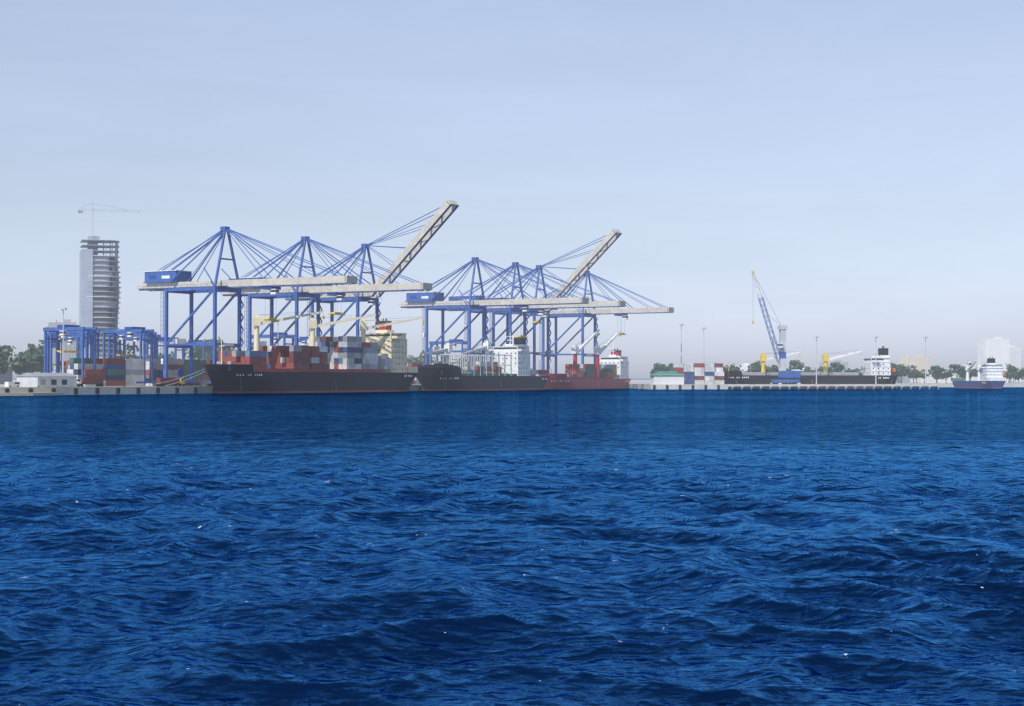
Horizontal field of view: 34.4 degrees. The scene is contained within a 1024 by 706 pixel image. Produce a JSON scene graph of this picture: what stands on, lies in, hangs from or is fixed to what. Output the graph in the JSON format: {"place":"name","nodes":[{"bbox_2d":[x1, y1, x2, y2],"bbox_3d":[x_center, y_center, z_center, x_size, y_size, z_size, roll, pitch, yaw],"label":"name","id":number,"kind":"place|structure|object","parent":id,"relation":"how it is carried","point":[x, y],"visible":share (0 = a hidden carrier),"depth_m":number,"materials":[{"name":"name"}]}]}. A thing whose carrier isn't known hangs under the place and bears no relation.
{"place":"outdoors","nodes":[
{"label":"outdoors","id":0,"kind":"place"},
{"bbox_2d":[0,392,62,395],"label":"quay wall","id":1,"kind":"structure","parent":0,"point":[33,394],"depth_m":630.00,"materials":[{"name":"grey concrete"}]},
{"bbox_2d":[0,387,1023,428],"bbox_3d":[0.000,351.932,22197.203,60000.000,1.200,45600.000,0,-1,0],"label":"water","id":2,"kind":"structure","parent":0,"point":[921,408],"depth_m":337.14,"materials":[{"name":"blue liquid"}]},
{"bbox_2d":[202,311,423,393],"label":"container ship","id":3,"kind":"object","parent":2,"relation":"on","point":[376,361],"visible":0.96,"depth_m":764.66,"materials":[{"name":"metal"}]},
{"bbox_2d":[416,331,549,390],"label":"cargo ship","id":4,"kind":"object","parent":2,"relation":"on","point":[507,367],"visible":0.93,"depth_m":903.16,"materials":[{"name":"metal"}]},
{"bbox_2d":[0,429,1023,705],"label":"water waves","id":5,"kind":"object","parent":2,"relation":"on","point":[510,567],"depth_m":55.60,"materials":[{"name":"blue liquid"}]},
{"bbox_2d":[539,329,630,389],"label":"cargo ship","id":6,"kind":"object","parent":2,"relation":"on","point":[611,371],"visible":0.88,"depth_m":1016.05,"materials":[{"name":"metal"}]},
{"bbox_2d":[653,384,946,388],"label":"pier","id":7,"kind":"structure","parent":2,"relation":"in","point":[780,386],"depth_m":1019.41,"materials":[{"name":"concrete"}]},
{"bbox_2d":[650,371,683,383],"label":"warehouse","id":8,"kind":"structure","parent":7,"relation":"on","point":[666,377],"depth_m":1006.08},
{"bbox_2d":[752,271,800,383],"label":"mobile harbour crane","id":9,"kind":"object","parent":7,"relation":"on","point":[784,376],"visible":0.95,"depth_m":1022.97,"materials":[{"name":"metal"}]},
{"bbox_2d":[813,336,819,383],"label":"mast","id":10,"kind":"object","parent":7,"relation":"on","point":[816,337],"visible":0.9,"depth_m":1039.88,"materials":[{"name":"metal"}]},
{"bbox_2d":[872,336,878,383],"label":"mast","id":11,"kind":"object","parent":7,"relation":"on","point":[875,337],"visible":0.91,"depth_m":1045.49,"materials":[{"name":"metal"}]},
{"bbox_2d":[922,337,928,383],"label":"mast","id":12,"kind":"object","parent":7,"relation":"on","point":[925,358],"visible":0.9,"depth_m":1049.99,"materials":[{"name":"metal"}]},
{"bbox_2d":[723,346,897,388],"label":"cargo ship","id":13,"kind":"object","parent":2,"relation":"on","point":[884,369],"visible":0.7,"depth_m":1048.27,"materials":[{"name":"metal"}]},
{"bbox_2d":[951,354,1005,388],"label":"ship","id":14,"kind":"object","parent":2,"relation":"on","point":[991,373],"visible":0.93,"depth_m":1072.76,"materials":[{"name":"metal"}]},
{"bbox_2d":[0,379,1023,394],"bbox_3d":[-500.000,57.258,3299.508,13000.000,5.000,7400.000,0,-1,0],"label":"port land","id":15,"kind":"structure","parent":0,"point":[633,384],"depth_m":720.66,"materials":[{"name":"concrete"}]},
{"bbox_2d":[0,363,5,373],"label":"tree","id":16,"kind":"object","parent":15,"relation":"on","point":[2,369],"visible":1,"depth_m":1014.27,"materials":[{"name":"green plant"}]},
{"bbox_2d":[0,358,9,373],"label":"tree","id":17,"kind":"object","parent":15,"relation":"on","point":[5,362],"visible":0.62,"depth_m":1030.26,"materials":[{"name":"green plant"}]},
{"bbox_2d":[0,369,12,383],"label":"building","id":18,"kind":"structure","parent":15,"relation":"on","point":[5,377],"depth_m":1062.61,"materials":[{"name":"grey concrete"}]},
{"bbox_2d":[0,345,15,359],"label":"tree","id":19,"kind":"object","parent":15,"relation":"on","point":[5,351],"visible":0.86,"depth_m":1040.69,"materials":[{"name":"green plant"}]},
{"bbox_2d":[5,382,19,386],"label":"white van","id":20,"kind":"object","parent":15,"relation":"on","point":[12,384],"visible":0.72,"depth_m":650.89,"materials":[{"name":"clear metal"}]},
{"bbox_2d":[9,359,31,374],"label":"tree","id":21,"kind":"object","parent":15,"relation":"on","point":[28,371],"visible":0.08,"depth_m":1122.75,"materials":[{"name":"green plant"}]},
{"bbox_2d":[7,350,39,373],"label":"tree","id":22,"kind":"object","parent":15,"relation":"on","point":[20,363],"visible":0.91,"depth_m":1068.93,"materials":[{"name":"green plant"}]},
{"bbox_2d":[23,340,43,354],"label":"tree","id":23,"kind":"object","parent":15,"relation":"on","point":[32,348],"visible":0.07,"depth_m":1161.89,"materials":[{"name":"green plant"}]},
{"bbox_2d":[31,351,43,372],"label":"tree","id":24,"kind":"object","parent":15,"relation":"on","point":[39,355],"visible":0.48,"depth_m":1076.12,"materials":[{"name":"green plant"}]},
{"bbox_2d":[17,373,76,386],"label":"port sheds","id":25,"kind":"object","parent":15,"relation":"on","point":[47,379],"visible":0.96,"depth_m":682.79,"materials":[{"name":"white concrete"}]},
{"bbox_2d":[48,319,75,370],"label":"building","id":26,"kind":"structure","parent":15,"relation":"on","point":[67,347],"depth_m":1039.04,"materials":[{"name":"grey concrete"}]},
{"bbox_2d":[58,308,67,372],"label":"mast","id":27,"kind":"object","parent":15,"relation":"on","point":[63,309],"visible":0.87,"depth_m":717.96,"materials":[{"name":"metal"}]},
{"bbox_2d":[52,339,84,357],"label":"gantry crane","id":28,"kind":"object","parent":15,"relation":"on","point":[69,342],"visible":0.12,"depth_m":954.71,"materials":[{"name":"metal"}]},
{"bbox_2d":[43,325,96,385],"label":"gantry crane","id":29,"kind":"object","parent":15,"relation":"on","point":[58,328],"visible":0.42,"depth_m":757.11,"materials":[{"name":"metal"}]},
{"bbox_2d":[47,332,92,372],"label":"gantry crane","id":30,"kind":"object","parent":15,"relation":"on","point":[54,335],"visible":0.2,"depth_m":843.70,"materials":[{"name":"metal"}]},
{"bbox_2d":[49,336,90,372],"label":"gantry crane","id":31,"kind":"object","parent":15,"relation":"on","point":[70,338],"visible":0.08,"depth_m":879.81,"materials":[{"name":"metal"}]},
{"bbox_2d":[49,330,99,372],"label":"gantry crane","id":32,"kind":"object","parent":15,"relation":"on","point":[86,333],"visible":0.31,"depth_m":800.66,"materials":[{"name":"metal"}]},
{"bbox_2d":[77,378,103,386],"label":"terminal truck","id":33,"kind":"object","parent":15,"relation":"on","point":[98,382],"visible":0.89,"depth_m":723.65,"materials":[{"name":"metal"}]},
{"bbox_2d":[78,203,136,357],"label":"tower under construction","id":34,"kind":"structure","parent":15,"relation":"on","point":[99,294],"depth_m":1041.29,"materials":[{"name":"concrete"},{"name":"steel"}]},
{"bbox_2d":[102,327,155,385],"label":"gantry crane","id":35,"kind":"object","parent":15,"relation":"on","point":[129,331],"visible":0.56,"depth_m":789.72,"materials":[{"name":"metal"}]},
{"bbox_2d":[107,332,156,380],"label":"gantry crane","id":36,"kind":"object","parent":15,"relation":"on","point":[121,336],"visible":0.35,"depth_m":835.39,"materials":[{"name":"metal"}]},
{"bbox_2d":[126,344,142,358],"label":"tree","id":37,"kind":"object","parent":15,"relation":"on","point":[131,349],"visible":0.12,"depth_m":1156.55,"materials":[{"name":"green plant"}]},
{"bbox_2d":[125,335,162,358],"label":"gantry crane","id":38,"kind":"object","parent":15,"relation":"on","point":[159,338],"visible":0.04,"depth_m":935.60,"materials":[{"name":"metal"}]},
{"bbox_2d":[149,337,185,358],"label":"gantry crane","id":39,"kind":"object","parent":15,"relation":"on","point":[175,348],"visible":0.14,"depth_m":988.01,"materials":[{"name":"metal"}]},
{"bbox_2d":[156,378,184,385],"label":"terminal truck","id":40,"kind":"object","parent":15,"relation":"on","point":[165,380],"visible":0.76,"depth_m":726.57,"materials":[{"name":"metal"}]},
{"bbox_2d":[168,351,178,358],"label":"tree","id":41,"kind":"object","parent":15,"relation":"on","point":[169,356],"visible":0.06,"depth_m":1172.95,"materials":[{"name":"green plant"}]},
{"bbox_2d":[147,370,204,385],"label":"mooring lines","id":42,"kind":"object","parent":15,"relation":"attached to","point":[179,378],"visible":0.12,"depth_m":710.53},
{"bbox_2d":[181,346,204,358],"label":"tree","id":43,"kind":"object","parent":15,"relation":"on","point":[196,348],"visible":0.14,"depth_m":1246.56,"materials":[{"name":"green plant"}]},
{"bbox_2d":[193,349,198,359],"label":"tree","id":44,"kind":"object","parent":15,"relation":"on","point":[195,352],"visible":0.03,"depth_m":1174.03,"materials":[{"name":"green plant"}]},
{"bbox_2d":[200,337,231,359],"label":"building","id":45,"kind":"structure","parent":15,"relation":"on","point":[206,356],"depth_m":1176.25,"materials":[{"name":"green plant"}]},
{"bbox_2d":[137,226,357,385],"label":"gantry crane","id":46,"kind":"object","parent":15,"relation":"on","point":[172,280],"visible":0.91,"depth_m":753.14,"materials":[{"name":"metal"}]},
{"bbox_2d":[252,332,294,345],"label":"gantry crane","id":47,"kind":"object","parent":15,"relation":"on","point":[277,335],"visible":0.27,"depth_m":881.75,"materials":[{"name":"metal"}]},
{"bbox_2d":[52,358,532,385],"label":"container yard","id":48,"kind":"structure","parent":15,"relation":"on","point":[120,371],"depth_m":779.70,"materials":[{"name":"metal"}]},
{"bbox_2d":[52,338,88,368],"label":"gantry crane","id":49,"kind":"object","parent":48,"relation":"on","point":[78,339],"visible":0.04,"depth_m":912.87,"materials":[{"name":"metal"}]},
{"bbox_2d":[112,334,158,358],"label":"gantry crane","id":50,"kind":"object","parent":48,"relation":"on","point":[136,338],"visible":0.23,"depth_m":880.33,"materials":[{"name":"metal"}]},
{"bbox_2d":[174,340,212,359],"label":"gantry crane","id":51,"kind":"object","parent":48,"relation":"on","point":[201,341],"visible":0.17,"depth_m":1055.31,"materials":[{"name":"metal"}]},
{"bbox_2d":[294,337,308,345],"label":"gantry crane","id":52,"kind":"object","parent":48,"relation":"on","point":[303,340],"visible":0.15,"depth_m":971.23,"materials":[{"name":"metal"}]},
{"bbox_2d":[0,384,628,393],"bbox_3d":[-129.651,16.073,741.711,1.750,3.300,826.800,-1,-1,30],"label":"quay fenders","id":53,"kind":"object","parent":15,"relation":"on","point":[118,390],"visible":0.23,"depth_m":692.66,"materials":[{"name":"rubber"}]},
{"bbox_2d":[221,229,431,350],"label":"gantry crane","id":54,"kind":"object","parent":15,"relation":"on","point":[314,292],"visible":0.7,"depth_m":799.16,"materials":[{"name":"metal"}]},
{"bbox_2d":[285,199,458,342],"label":"gantry crane","id":55,"kind":"object","parent":15,"relation":"on","point":[424,236],"visible":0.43,"depth_m":838.44,"materials":[{"name":"metal"}]},
{"bbox_2d":[407,357,423,363],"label":"tree","id":56,"kind":"object","parent":15,"relation":"on","point":[414,360],"visible":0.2,"depth_m":1457.20,"materials":[{"name":"green plant"}]},
{"bbox_2d":[417,352,435,362],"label":"tree","id":57,"kind":"object","parent":15,"relation":"on","point":[418,358],"visible":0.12,"depth_m":1485.09,"materials":[{"name":"green plant"}]},
{"bbox_2d":[429,339,465,373],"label":"gantry crane","id":58,"kind":"object","parent":15,"relation":"on","point":[457,341],"visible":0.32,"depth_m":1038.74,"materials":[{"name":"metal"}]},
{"bbox_2d":[400,257,588,365],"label":"gantry crane","id":59,"kind":"object","parent":15,"relation":"on","point":[426,300],"visible":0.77,"depth_m":940.70,"materials":[{"name":"metal"}]},
{"bbox_2d":[444,256,625,361],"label":"gantry crane","id":60,"kind":"object","parent":15,"relation":"on","point":[539,309],"visible":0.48,"depth_m":976.73,"materials":[{"name":"metal"}]},
{"bbox_2d":[485,229,621,375],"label":"gantry crane","id":61,"kind":"object","parent":15,"relation":"on","point":[594,256],"visible":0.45,"depth_m":996.94,"materials":[{"name":"metal"}]},
{"bbox_2d":[518,271,673,373],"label":"gantry crane","id":62,"kind":"object","parent":15,"relation":"on","point":[582,313],"visible":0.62,"depth_m":1055.73,"materials":[{"name":"metal"}]},
{"bbox_2d":[652,364,668,372],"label":"tree","id":63,"kind":"object","parent":15,"relation":"on","point":[663,368],"visible":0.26,"depth_m":1224.29,"materials":[{"name":"green plant"}]},
{"bbox_2d":[654,363,666,372],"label":"tree","id":64,"kind":"object","parent":15,"relation":"on","point":[657,367],"visible":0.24,"depth_m":1245.10,"materials":[{"name":"green plant"}]},
{"bbox_2d":[678,324,684,362],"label":"mast","id":65,"kind":"object","parent":15,"relation":"on","point":[681,340],"visible":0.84,"depth_m":1049.54,"materials":[{"name":"metal"}]},
{"bbox_2d":[669,363,723,383],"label":"container stack","id":66,"kind":"object","parent":15,"relation":"on","point":[703,373],"visible":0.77,"depth_m":1018.94,"materials":[{"name":"metal"}]},
{"bbox_2d":[701,327,706,362],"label":"mast","id":67,"kind":"object","parent":15,"relation":"on","point":[703,344],"visible":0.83,"depth_m":1056.78,"materials":[{"name":"metal"}]},
{"bbox_2d":[723,363,740,370],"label":"tree","id":68,"kind":"object","parent":15,"relation":"on","point":[733,368],"visible":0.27,"depth_m":1232.87,"materials":[{"name":"green plant"}]},
{"bbox_2d":[729,363,748,371],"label":"building","id":69,"kind":"structure","parent":15,"relation":"on","point":[744,366],"depth_m":1433.20,"materials":[{"name":"white concrete"}]},
{"bbox_2d":[745,367,760,371],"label":"tree","id":70,"kind":"object","parent":15,"relation":"on","point":[754,369],"visible":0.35,"depth_m":1243.68,"materials":[{"name":"green plant"}]},
{"bbox_2d":[748,360,760,370],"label":"tree","id":71,"kind":"object","parent":15,"relation":"on","point":[755,364],"visible":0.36,"depth_m":1253.91,"materials":[{"name":"green plant"}]},
{"bbox_2d":[765,364,778,371],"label":"tree","id":72,"kind":"object","parent":15,"relation":"on","point":[773,368],"visible":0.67,"depth_m":1238.33,"materials":[{"name":"green plant"}]},
{"bbox_2d":[789,360,804,371],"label":"tree","id":73,"kind":"object","parent":15,"relation":"on","point":[796,364],"visible":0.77,"depth_m":1287.15,"materials":[{"name":"green plant"}]},
{"bbox_2d":[801,366,810,371],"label":"tree","id":74,"kind":"object","parent":15,"relation":"on","point":[806,368],"visible":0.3,"depth_m":1271.40,"materials":[{"name":"green plant"}]},
{"bbox_2d":[819,360,847,371],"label":"town block","id":75,"kind":"structure","parent":15,"relation":"on","point":[821,364],"depth_m":1535.70,"materials":[{"name":"white concrete"}]},
{"bbox_2d":[829,361,845,371],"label":"tree","id":76,"kind":"object","parent":15,"relation":"on","point":[839,367],"visible":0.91,"depth_m":1251.53,"materials":[{"name":"green plant"}]},
{"bbox_2d":[891,363,897,374],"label":"tree","id":77,"kind":"object","parent":15,"relation":"on","point":[893,366],"visible":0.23,"depth_m":1260.72,"materials":[{"name":"green plant"}]},
{"bbox_2d":[896,363,907,382],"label":"tree","id":78,"kind":"object","parent":15,"relation":"on","point":[899,373],"visible":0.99,"depth_m":1265.74,"materials":[{"name":"green plant"}]},
{"bbox_2d":[896,374,909,382],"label":"building","id":79,"kind":"structure","parent":15,"relation":"on","point":[905,379],"depth_m":1296.65,"materials":[{"name":"white concrete"}]},
{"bbox_2d":[901,365,910,372],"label":"tree","id":80,"kind":"object","parent":15,"relation":"on","point":[907,369],"visible":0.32,"depth_m":1298.43,"materials":[{"name":"green plant"}]},
{"bbox_2d":[907,369,919,382],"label":"tree","id":81,"kind":"object","parent":15,"relation":"on","point":[912,374],"visible":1,"depth_m":1262.96,"materials":[{"name":"green plant"}]},
{"bbox_2d":[899,355,929,381],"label":"town block","id":82,"kind":"structure","parent":15,"relation":"on","point":[918,361],"depth_m":1633.90,"materials":[{"name":"beige concrete"}]},
{"bbox_2d":[917,369,928,382],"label":"tree","id":83,"kind":"object","parent":15,"relation":"on","point":[922,375],"visible":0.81,"depth_m":1268.12,"materials":[{"name":"green plant"}]},
{"bbox_2d":[921,372,947,382],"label":"town block","id":84,"kind":"structure","parent":15,"relation":"on","point":[929,379],"depth_m":1324.82,"materials":[{"name":"white concrete"}]},
{"bbox_2d":[931,374,938,379],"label":"tree","id":85,"kind":"object","parent":15,"relation":"on","point":[934,376],"visible":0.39,"depth_m":1290.31,"materials":[{"name":"green plant"}]},
{"bbox_2d":[928,365,944,382],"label":"tree","id":86,"kind":"object","parent":15,"relation":"on","point":[935,370],"visible":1,"depth_m":1271.78,"materials":[{"name":"green plant"}]},
{"bbox_2d":[937,369,953,382],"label":"tree","id":87,"kind":"object","parent":15,"relation":"on","point":[947,374],"visible":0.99,"depth_m":1268.16,"materials":[{"name":"green plant"}]},
{"bbox_2d":[942,369,965,382],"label":"town block","id":88,"kind":"structure","parent":15,"relation":"on","point":[949,379],"depth_m":1412.78,"materials":[{"name":"white concrete"}]},
{"bbox_2d":[949,364,964,377],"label":"tree","id":89,"kind":"object","parent":15,"relation":"on","point":[957,369],"visible":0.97,"depth_m":1265.41,"materials":[{"name":"green plant"}]},
{"bbox_2d":[949,362,982,380],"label":"town block","id":90,"kind":"structure","parent":15,"relation":"on","point":[973,378],"depth_m":1514.03,"materials":[{"name":"white concrete"}]},
{"bbox_2d":[959,368,976,377],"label":"tree","id":91,"kind":"object","parent":15,"relation":"on","point":[972,374],"visible":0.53,"depth_m":1272.33,"materials":[{"name":"green plant"}]},
{"bbox_2d":[978,337,1009,381],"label":"town block","id":92,"kind":"structure","parent":15,"relation":"on","point":[998,348],"depth_m":1553.01,"materials":[{"name":"white concrete"}]},
{"bbox_2d":[1005,372,1015,379],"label":"tree","id":93,"kind":"object","parent":15,"relation":"on","point":[1010,375],"visible":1,"depth_m":1278.06,"materials":[{"name":"green plant"}]},
{"bbox_2d":[1006,366,1018,382],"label":"tree","id":94,"kind":"object","parent":15,"relation":"on","point":[1011,368],"visible":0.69,"depth_m":1321.33,"materials":[{"name":"green plant"}]},
{"bbox_2d":[1010,345,1020,381],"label":"town block","id":95,"kind":"structure","parent":15,"relation":"on","point":[1015,356],"depth_m":1594.02,"materials":[{"name":"white concrete"}]},
{"bbox_2d":[1013,371,1023,382],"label":"tree","id":96,"kind":"object","parent":15,"relation":"on","point":[1017,376],"visible":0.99,"depth_m":1283.54,"materials":[{"name":"green plant"}]},
{"bbox_2d":[0,0,1023,378],"label":"sky","id":97,"kind":"structure","parent":0,"point":[864,159],"materials":[{"name":"blue"}]}
]}

